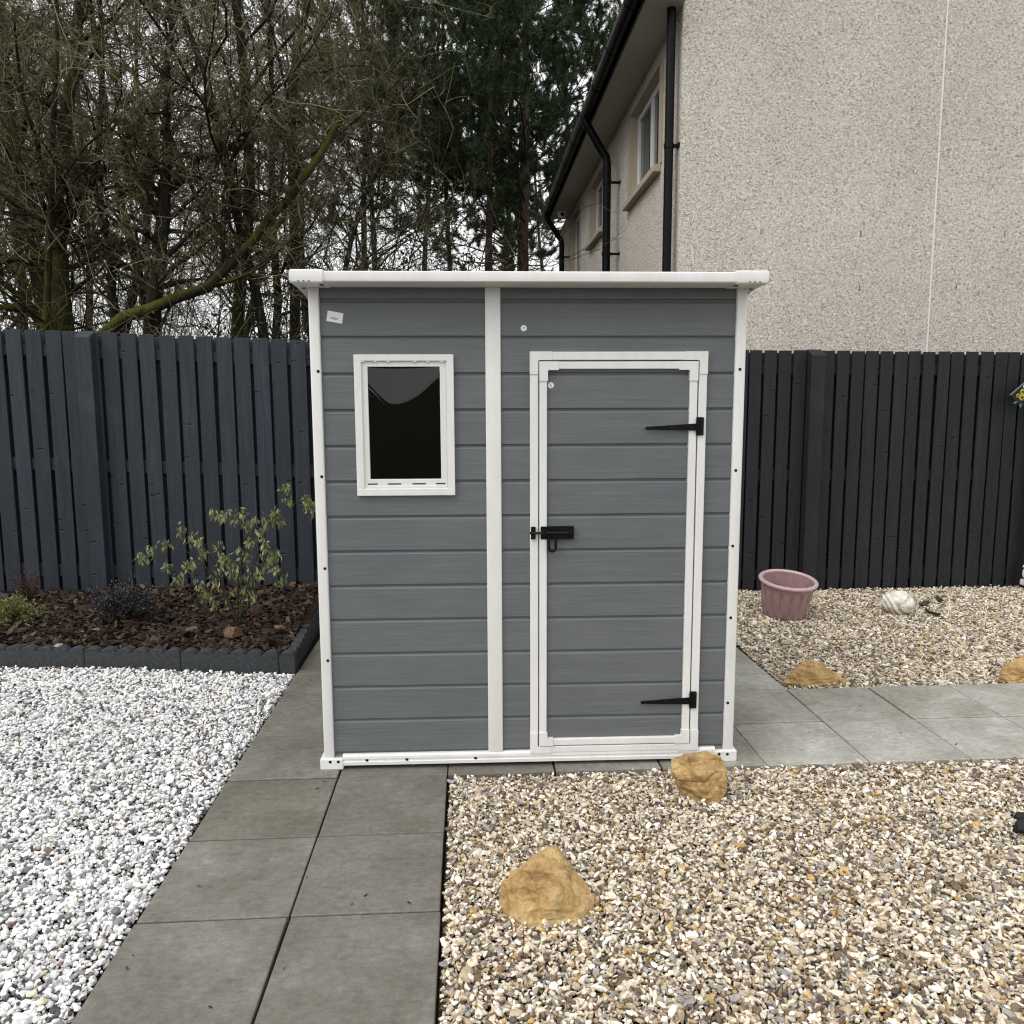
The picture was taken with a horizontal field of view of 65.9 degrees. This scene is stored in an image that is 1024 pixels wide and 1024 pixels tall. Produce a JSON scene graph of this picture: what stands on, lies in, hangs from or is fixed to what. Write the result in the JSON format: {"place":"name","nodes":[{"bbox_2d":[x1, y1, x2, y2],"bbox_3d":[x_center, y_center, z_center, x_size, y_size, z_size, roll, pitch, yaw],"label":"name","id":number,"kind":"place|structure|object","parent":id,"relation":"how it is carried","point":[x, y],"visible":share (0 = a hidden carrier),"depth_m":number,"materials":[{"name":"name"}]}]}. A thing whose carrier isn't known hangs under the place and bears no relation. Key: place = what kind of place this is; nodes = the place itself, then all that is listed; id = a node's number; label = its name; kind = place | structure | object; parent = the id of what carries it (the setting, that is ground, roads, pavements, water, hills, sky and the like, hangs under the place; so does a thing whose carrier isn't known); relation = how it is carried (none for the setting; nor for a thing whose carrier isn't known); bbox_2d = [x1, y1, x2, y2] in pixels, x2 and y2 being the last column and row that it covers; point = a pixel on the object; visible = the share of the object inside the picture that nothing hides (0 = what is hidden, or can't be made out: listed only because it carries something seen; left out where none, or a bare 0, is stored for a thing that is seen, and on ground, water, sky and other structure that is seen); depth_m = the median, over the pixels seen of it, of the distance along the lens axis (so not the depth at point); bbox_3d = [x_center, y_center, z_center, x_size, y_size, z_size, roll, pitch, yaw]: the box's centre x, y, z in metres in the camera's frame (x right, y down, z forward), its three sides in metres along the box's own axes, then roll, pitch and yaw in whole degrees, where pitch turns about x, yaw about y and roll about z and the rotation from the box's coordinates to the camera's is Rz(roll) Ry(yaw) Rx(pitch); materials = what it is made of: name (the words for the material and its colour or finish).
{"place":"outdoors","nodes":[
{"label":"outdoors","id":0,"kind":"place"},
{"bbox_2d":[0,0,233,333],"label":"bare tree","id":1,"kind":"object","parent":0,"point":[64,321],"visible":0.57,"depth_m":8.97,"materials":[{"name":"brown plant"}]},
{"bbox_2d":[0,665,294,1023],"bbox_3d":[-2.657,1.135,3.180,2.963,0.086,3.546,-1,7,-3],"label":"white gravel","id":2,"kind":"structure","parent":0,"point":[30,991],"depth_m":3.16,"materials":[{"name":"white gravel"}]},
{"bbox_2d":[0,644,86,670],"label":"edging stone","id":3,"kind":"object","parent":2,"relation":"on","point":[36,656],"visible":0.95,"depth_m":4.75,"materials":[{"name":"concrete"}]},
{"bbox_2d":[84,645,181,672],"bbox_3d":[-2.261,0.888,4.729,0.594,0.160,0.052,0,7,4],"label":"edging stone","id":4,"kind":"object","parent":2,"relation":"on","point":[156,658],"visible":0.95,"depth_m":4.70,"materials":[{"name":"concrete"}]},
{"bbox_2d":[181,647,279,675],"bbox_3d":[-1.665,0.891,4.684,0.594,0.160,0.052,0,7,4],"label":"edging stone","id":5,"kind":"object","parent":2,"relation":"on","point":[239,661],"visible":0.95,"depth_m":4.66,"materials":[{"name":"concrete"}]},
{"bbox_2d":[279,649,297,674],"bbox_3d":[-1.316,0.893,4.657,0.096,0.160,0.052,0,7,4],"label":"edging stone","id":6,"kind":"object","parent":2,"relation":"on","point":[288,661],"visible":0.86,"depth_m":4.63,"materials":[{"name":"concrete"}]},
{"bbox_2d":[288,624,311,670],"bbox_3d":[-1.331,0.853,4.971,0.052,0.160,0.594,-1,7,-6],"label":"edging stone","id":7,"kind":"object","parent":2,"relation":"on","point":[303,640],"visible":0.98,"depth_m":4.96,"materials":[{"name":"concrete"}]},
{"bbox_2d":[0,580,318,655],"bbox_3d":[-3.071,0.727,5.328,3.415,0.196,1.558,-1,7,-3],"label":"bark mulch","id":8,"kind":"object","parent":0,"point":[42,627],"visible":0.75,"depth_m":5.25,"materials":[{"name":"brown wood"}]},
{"bbox_2d":[5,565,42,600],"bbox_3d":[-3.492,0.497,5.688,0.250,0.289,0.293,-1,7,-3],"label":"dwarf shrub","id":9,"kind":"object","parent":8,"relation":"on","point":[30,592],"visible":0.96,"depth_m":5.68,"materials":[{"name":"red plant"}]},
{"bbox_2d":[0,589,52,625],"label":"dwarf shrub","id":10,"kind":"object","parent":8,"relation":"on","point":[9,606],"visible":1,"depth_m":5.24,"materials":[{"name":"green plant"}]},
{"bbox_2d":[73,635,85,644],"bbox_3d":[-2.653,0.787,4.830,0.088,0.068,0.062,3,8,21],"label":"seedling","id":11,"kind":"object","parent":8,"relation":"on","point":[82,642],"visible":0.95,"depth_m":4.83,"materials":[{"name":"green plant"}]},
{"bbox_2d":[81,574,168,623],"bbox_3d":[-2.630,0.573,5.333,0.534,0.309,0.467,-1,7,-3],"label":"dwarf shrub","id":12,"kind":"object","parent":8,"relation":"on","point":[127,602],"visible":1,"depth_m":5.27,"materials":[{"name":"black plant"}]},
{"bbox_2d":[0,328,317,593],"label":"timber fence","id":13,"kind":"object","parent":8,"relation":"on","point":[119,453],"visible":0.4,"depth_m":5.92,"materials":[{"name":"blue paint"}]},
{"bbox_2d":[134,483,314,622],"bbox_3d":[-1.786,0.267,4.987,1.131,0.886,0.296,-1,7,-3],"label":"wilted shrub","id":14,"kind":"object","parent":8,"relation":"on","point":[306,502],"visible":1,"depth_m":4.98,"materials":[{"name":"green plant"}]},
{"bbox_2d":[224,627,242,637],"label":"rock","id":15,"kind":"object","parent":8,"relation":"on","point":[231,632],"visible":1,"depth_m":4.94,"materials":[{"name":"brown stone"}]},
{"bbox_2d":[310,603,319,643],"bbox_3d":[-1.393,0.779,5.561,0.052,0.160,0.594,-1,7,-6],"label":"edging stone","id":16,"kind":"object","parent":8,"relation":"on","point":[315,625],"visible":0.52,"depth_m":5.47,"materials":[{"name":"concrete"}]},
{"bbox_2d":[0,0,622,341],"label":"sky","id":17,"kind":"structure","parent":0,"point":[555,243],"materials":[{"name":"white"}]},
{"bbox_2d":[435,763,554,1023],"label":"path bedding","id":18,"kind":"object","parent":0,"point":[441,917],"visible":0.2,"depth_m":2.51,"materials":[{"name":"soil"}]},
{"bbox_2d":[71,639,1023,1023],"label":"paved path","id":19,"kind":"structure","parent":0,"point":[287,865],"depth_m":2.72,"materials":[{"name":"concrete"}]},
{"bbox_2d":[289,269,768,769],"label":"garden shed","id":20,"kind":"structure","parent":19,"relation":"on","point":[528,495],"depth_m":3.26,"materials":[{"name":"grey plastic"}]},
{"bbox_2d":[353,354,454,495],"bbox_3d":[-0.433,-0.352,3.222,0.398,0.567,0.071,-1,7,-2],"label":"window","id":21,"kind":"structure","parent":20,"relation":"in","point":[404,403],"depth_m":3.20,"materials":[{"name":"white plastic"}]},
{"bbox_2d":[530,361,703,745],"bbox_3d":[0.429,0.194,3.294,0.714,1.619,0.045,-1,7,-2],"label":"door","id":22,"kind":"structure","parent":20,"relation":"in","point":[617,439],"depth_m":3.30,"materials":[{"name":"grey plastic"}]},
{"bbox_2d":[302,587,977,664],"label":"ground","id":23,"kind":"structure","parent":0,"point":[315,642],"depth_m":5.52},
{"bbox_2d":[0,0,97,279],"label":"bare tree","id":24,"kind":"object","parent":23,"relation":"on","point":[35,86],"visible":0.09,"depth_m":12.87,"materials":[{"name":"brown plant"}]},
{"bbox_2d":[0,1,155,288],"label":"bare tree","id":25,"kind":"object","parent":23,"relation":"on","point":[9,218],"visible":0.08,"depth_m":9.80,"materials":[{"name":"brown plant"}]},
{"bbox_2d":[0,0,204,335],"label":"bare tree","id":26,"kind":"object","parent":23,"relation":"on","point":[96,242],"visible":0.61,"depth_m":8.85,"materials":[{"name":"brown plant"}]},
{"bbox_2d":[0,0,213,333],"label":"bare tree","id":27,"kind":"object","parent":23,"relation":"on","point":[65,199],"visible":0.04,"depth_m":18.51,"materials":[{"name":"brown plant"}]},
{"bbox_2d":[0,0,257,334],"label":"bare tree","id":28,"kind":"object","parent":23,"relation":"on","point":[3,312],"visible":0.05,"depth_m":16.51,"materials":[{"name":"brown plant"}]},
{"bbox_2d":[0,0,262,332],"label":"bare tree","id":29,"kind":"object","parent":23,"relation":"on","point":[91,320],"visible":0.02,"depth_m":19.73,"materials":[{"name":"brown plant"}]},
{"bbox_2d":[0,0,274,338],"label":"bare tree","id":30,"kind":"object","parent":23,"relation":"on","point":[87,285],"visible":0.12,"depth_m":11.34,"materials":[{"name":"brown plant"}]},
{"bbox_2d":[0,0,284,333],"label":"bare tree","id":31,"kind":"object","parent":23,"relation":"on","point":[46,309],"visible":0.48,"depth_m":8.35,"materials":[{"name":"brown plant"}]},
{"bbox_2d":[0,0,304,332],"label":"bare tree","id":32,"kind":"object","parent":23,"relation":"on","point":[145,242],"visible":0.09,"depth_m":11.72,"materials":[{"name":"brown plant"}]},
{"bbox_2d":[29,0,328,338],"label":"bare tree","id":33,"kind":"object","parent":23,"relation":"on","point":[136,70],"visible":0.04,"depth_m":15.99,"materials":[{"name":"brown plant"}]},
{"bbox_2d":[0,0,358,338],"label":"bare tree","id":34,"kind":"object","parent":23,"relation":"on","point":[141,275],"visible":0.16,"depth_m":10.56,"materials":[{"name":"brown plant"}]},
{"bbox_2d":[72,0,309,336],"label":"bare tree","id":35,"kind":"object","parent":23,"relation":"on","point":[157,238],"visible":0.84,"depth_m":8.11,"materials":[{"name":"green plant"}]},
{"bbox_2d":[23,0,390,340],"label":"bare tree","id":36,"kind":"object","parent":23,"relation":"on","point":[208,104],"visible":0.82,"depth_m":7.42,"materials":[{"name":"brown plant"}]},
{"bbox_2d":[97,55,361,334],"bbox_3d":[-3.025,-3.154,8.397,2.174,3.642,2.574,4,8,31],"label":"leaning tree","id":37,"kind":"object","parent":23,"relation":"on","point":[235,258],"visible":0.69,"depth_m":8.32,"materials":[{"name":"green plant"}]},
{"bbox_2d":[75,0,405,337],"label":"bare tree","id":38,"kind":"object","parent":23,"relation":"on","point":[300,133],"visible":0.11,"depth_m":16.02,"materials":[{"name":"brown plant"}]},
{"bbox_2d":[191,286,302,341],"bbox_3d":[-2.277,-0.725,8.540,3.657,3.239,3.204,4,8,28],"label":"evergreen bush","id":39,"kind":"object","parent":23,"relation":"on","point":[232,325],"visible":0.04,"depth_m":8.10,"materials":[{"name":"green plant"}]},
{"bbox_2d":[0,0,501,337],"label":"bare tree","id":40,"kind":"object","parent":23,"relation":"on","point":[240,53],"visible":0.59,"depth_m":8.45,"materials":[{"name":"brown plant"}]},
{"bbox_2d":[13,0,544,340],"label":"bare tree","id":41,"kind":"object","parent":23,"relation":"on","point":[275,263],"visible":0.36,"depth_m":10.89,"materials":[{"name":"brown plant"}]},
{"bbox_2d":[123,0,443,339],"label":"bare tree","id":42,"kind":"object","parent":23,"relation":"on","point":[295,310],"visible":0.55,"depth_m":10.58,"materials":[{"name":"brown plant"}]},
{"bbox_2d":[0,1,624,342],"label":"undergrowth","id":43,"kind":"object","parent":23,"relation":"on","point":[167,319],"visible":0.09,"depth_m":8.96,"materials":[{"name":"brown plant"}]},
{"bbox_2d":[110,0,525,340],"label":"bare tree","id":44,"kind":"object","parent":23,"relation":"on","point":[352,202],"visible":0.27,"depth_m":13.44,"materials":[{"name":"brown plant"}]},
{"bbox_2d":[197,0,463,330],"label":"bare tree","id":45,"kind":"object","parent":23,"relation":"on","point":[353,235],"visible":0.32,"depth_m":13.58,"materials":[{"name":"brown plant"}]},
{"bbox_2d":[135,181,538,342],"bbox_3d":[-2.140,-2.347,11.607,6.064,5.363,6.180,-4,8,-25],"label":"evergreen bush","id":46,"kind":"object","parent":23,"relation":"on","point":[411,241],"visible":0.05,"depth_m":11.17,"materials":[{"name":"green plant"}]},
{"bbox_2d":[285,234,421,330],"bbox_3d":[-2.592,-2.692,15.358,5.222,4.759,5.768,-6,9,-39],"label":"evergreen bush","id":47,"kind":"object","parent":23,"relation":"on","point":[325,265],"visible":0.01,"depth_m":13.72,"materials":[{"name":"green plant"}]},
{"bbox_2d":[236,0,485,270],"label":"pine tree","id":48,"kind":"object","parent":23,"relation":"on","point":[432,60],"visible":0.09,"depth_m":18.74,"materials":[{"name":"green plant"}]},
{"bbox_2d":[172,0,554,275],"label":"bare tree","id":49,"kind":"object","parent":23,"relation":"on","point":[363,237],"visible":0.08,"depth_m":17.32,"materials":[{"name":"brown plant"}]},
{"bbox_2d":[253,0,520,270],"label":"bare tree","id":50,"kind":"object","parent":23,"relation":"on","point":[384,180],"visible":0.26,"depth_m":14.93,"materials":[{"name":"brown plant"}]},
{"bbox_2d":[293,0,545,270],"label":"pine tree","id":51,"kind":"object","parent":23,"relation":"on","point":[535,170],"visible":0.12,"depth_m":17.46,"materials":[{"name":"green plant"}]},
{"bbox_2d":[301,0,549,270],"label":"pine tree","id":52,"kind":"object","parent":23,"relation":"on","point":[507,145],"visible":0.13,"depth_m":17.14,"materials":[{"name":"green plant"}]},
{"bbox_2d":[360,0,620,270],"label":"pine tree","id":53,"kind":"object","parent":23,"relation":"on","point":[478,21],"visible":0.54,"depth_m":14.71,"materials":[{"name":"green plant"}]},
{"bbox_2d":[360,0,621,270],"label":"pine tree","id":54,"kind":"object","parent":23,"relation":"on","point":[542,29],"visible":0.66,"depth_m":14.21,"materials":[{"name":"green plant"}]},
{"bbox_2d":[369,0,614,270],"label":"pine tree","id":55,"kind":"object","parent":23,"relation":"on","point":[566,61],"visible":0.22,"depth_m":16.57,"materials":[{"name":"green plant"}]},
{"bbox_2d":[405,0,597,270],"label":"pine tree","id":56,"kind":"object","parent":23,"relation":"on","point":[551,242],"visible":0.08,"depth_m":21.74,"materials":[{"name":"green plant"}]},
{"bbox_2d":[471,22,594,270],"bbox_3d":[0.859,-10.680,29.217,5.668,17.075,7.256,2,7,15],"label":"pine tree","id":57,"kind":"object","parent":23,"relation":"on","point":[533,217],"visible":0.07,"depth_m":28.89,"materials":[{"name":"green plant"}]},
{"bbox_2d":[438,757,1023,1023],"bbox_3d":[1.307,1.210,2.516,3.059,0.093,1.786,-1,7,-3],"label":"golden gravel","id":58,"kind":"structure","parent":0,"point":[884,925],"depth_m":2.47,"materials":[{"name":"beige gravel"}]},
{"bbox_2d":[497,845,595,938],"bbox_3d":[0.101,1.173,2.425,0.280,0.157,0.263,7,10,44],"label":"rock","id":59,"kind":"object","parent":58,"relation":"on","point":[549,884],"visible":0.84,"depth_m":2.40,"materials":[{"name":"stone"}]},
{"bbox_2d":[670,751,727,805],"bbox_3d":[0.737,1.067,3.127,0.236,0.184,0.164,-1,7,-3],"label":"rock","id":60,"kind":"object","parent":58,"relation":"on","point":[699,776],"visible":0.97,"depth_m":3.09,"materials":[{"name":"stone"}]},
{"bbox_2d":[1012,819,1023,833],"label":"dark stone","id":61,"kind":"object","parent":58,"relation":"on","point":[1018,827],"visible":1,"depth_m":2.79,"materials":[{"name":"stone"}]},
{"bbox_2d":[1013,812,1023,819],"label":"dark stone","id":62,"kind":"object","parent":58,"relation":"on","point":[1018,815],"visible":0.82,"depth_m":2.90,"materials":[{"name":"stone"}]},
{"bbox_2d":[538,0,1023,354],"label":"house","id":63,"kind":"structure","parent":0,"point":[847,175],"depth_m":7.14,"materials":[{"name":"beige paint"}]},
{"bbox_2d":[569,201,580,271],"bbox_3d":[1.127,-3.980,13.728,0.210,2.405,1.370,-1,7,-3],"label":"window","id":64,"kind":"structure","parent":63,"relation":"in","point":[575,226],"depth_m":14.13,"materials":[{"name":"glass"}]},
{"bbox_2d":[585,165,602,250],"bbox_3d":[1.258,-4.363,11.370,0.210,0.915,1.380,-1,7,-3],"label":"window","id":65,"kind":"structure","parent":63,"relation":"in","point":[596,189],"depth_m":11.83,"materials":[{"name":"glass"}]},
{"bbox_2d":[622,56,663,210],"bbox_3d":[1.434,-3.927,8.392,0.210,1.035,1.630,-1,7,-3],"label":"window","id":66,"kind":"structure","parent":63,"relation":"in","point":[645,122],"depth_m":8.58,"materials":[{"name":"plastic"}]},
{"bbox_2d":[736,584,1023,690],"bbox_3d":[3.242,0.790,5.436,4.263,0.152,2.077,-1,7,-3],"label":"golden gravel","id":67,"kind":"structure","parent":0,"point":[848,625],"depth_m":5.21,"materials":[{"name":"beige gravel"}]},
{"bbox_2d":[758,569,818,621],"bbox_3d":[1.971,0.608,5.686,0.411,0.276,0.411,-2,17,-15],"label":"plant pot","id":68,"kind":"object","parent":67,"relation":"on","point":[786,595],"visible":1,"depth_m":5.59,"materials":[{"name":"pink plastic"}]},
{"bbox_2d":[781,659,847,686],"bbox_3d":[1.690,0.909,4.414,0.385,0.145,0.115,-1,7,-3],"label":"rock","id":69,"kind":"object","parent":67,"relation":"on","point":[809,672],"visible":0.88,"depth_m":4.40,"materials":[{"name":"stone"}]},
{"bbox_2d":[738,349,1023,591],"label":"timber fence","id":70,"kind":"object","parent":67,"relation":"on","point":[874,469],"visible":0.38,"depth_m":6.32,"materials":[{"name":"grey paint"}]},
{"bbox_2d":[1009,383,1023,408],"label":"hanging plaque","id":71,"kind":"object","parent":70,"relation":"attached to","point":[1017,395],"visible":1,"depth_m":6.20,"materials":[{"name":"stone"}]},
{"bbox_2d":[881,590,914,614],"bbox_3d":[2.799,0.655,5.723,0.232,0.185,0.201,9,14,4],"label":"stone ornament","id":72,"kind":"object","parent":67,"relation":"on","point":[900,602],"visible":1,"depth_m":5.66,"materials":[{"name":"white stone"}]},
{"bbox_2d":[919,600,930,606],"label":"dead leaf","id":73,"kind":"object","parent":67,"relation":"on","point":[924,603],"visible":1,"depth_m":5.91,"materials":[{"name":"brown plant"}]},
{"bbox_2d":[925,607,940,615],"bbox_3d":[3.002,0.716,5.639,0.054,0.037,0.106,12,6,-42],"label":"dead leaf","id":74,"kind":"object","parent":67,"relation":"on","point":[932,612],"visible":1,"depth_m":5.63,"materials":[{"name":"brown plant"}]},
{"bbox_2d":[934,595,942,601],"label":"dead leaf","id":75,"kind":"object","parent":67,"relation":"on","point":[938,598],"visible":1,"depth_m":6.05,"materials":[{"name":"brown plant"}]},
{"bbox_2d":[998,655,1023,682],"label":"rock","id":76,"kind":"object","parent":67,"relation":"on","point":[1012,671],"visible":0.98,"depth_m":4.42,"materials":[{"name":"stone"}]},
{"bbox_2d":[1020,565,1023,585],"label":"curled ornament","id":77,"kind":"object","parent":67,"relation":"on","point":[1021,581],"visible":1,"depth_m":6.36,"materials":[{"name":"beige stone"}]}
]}

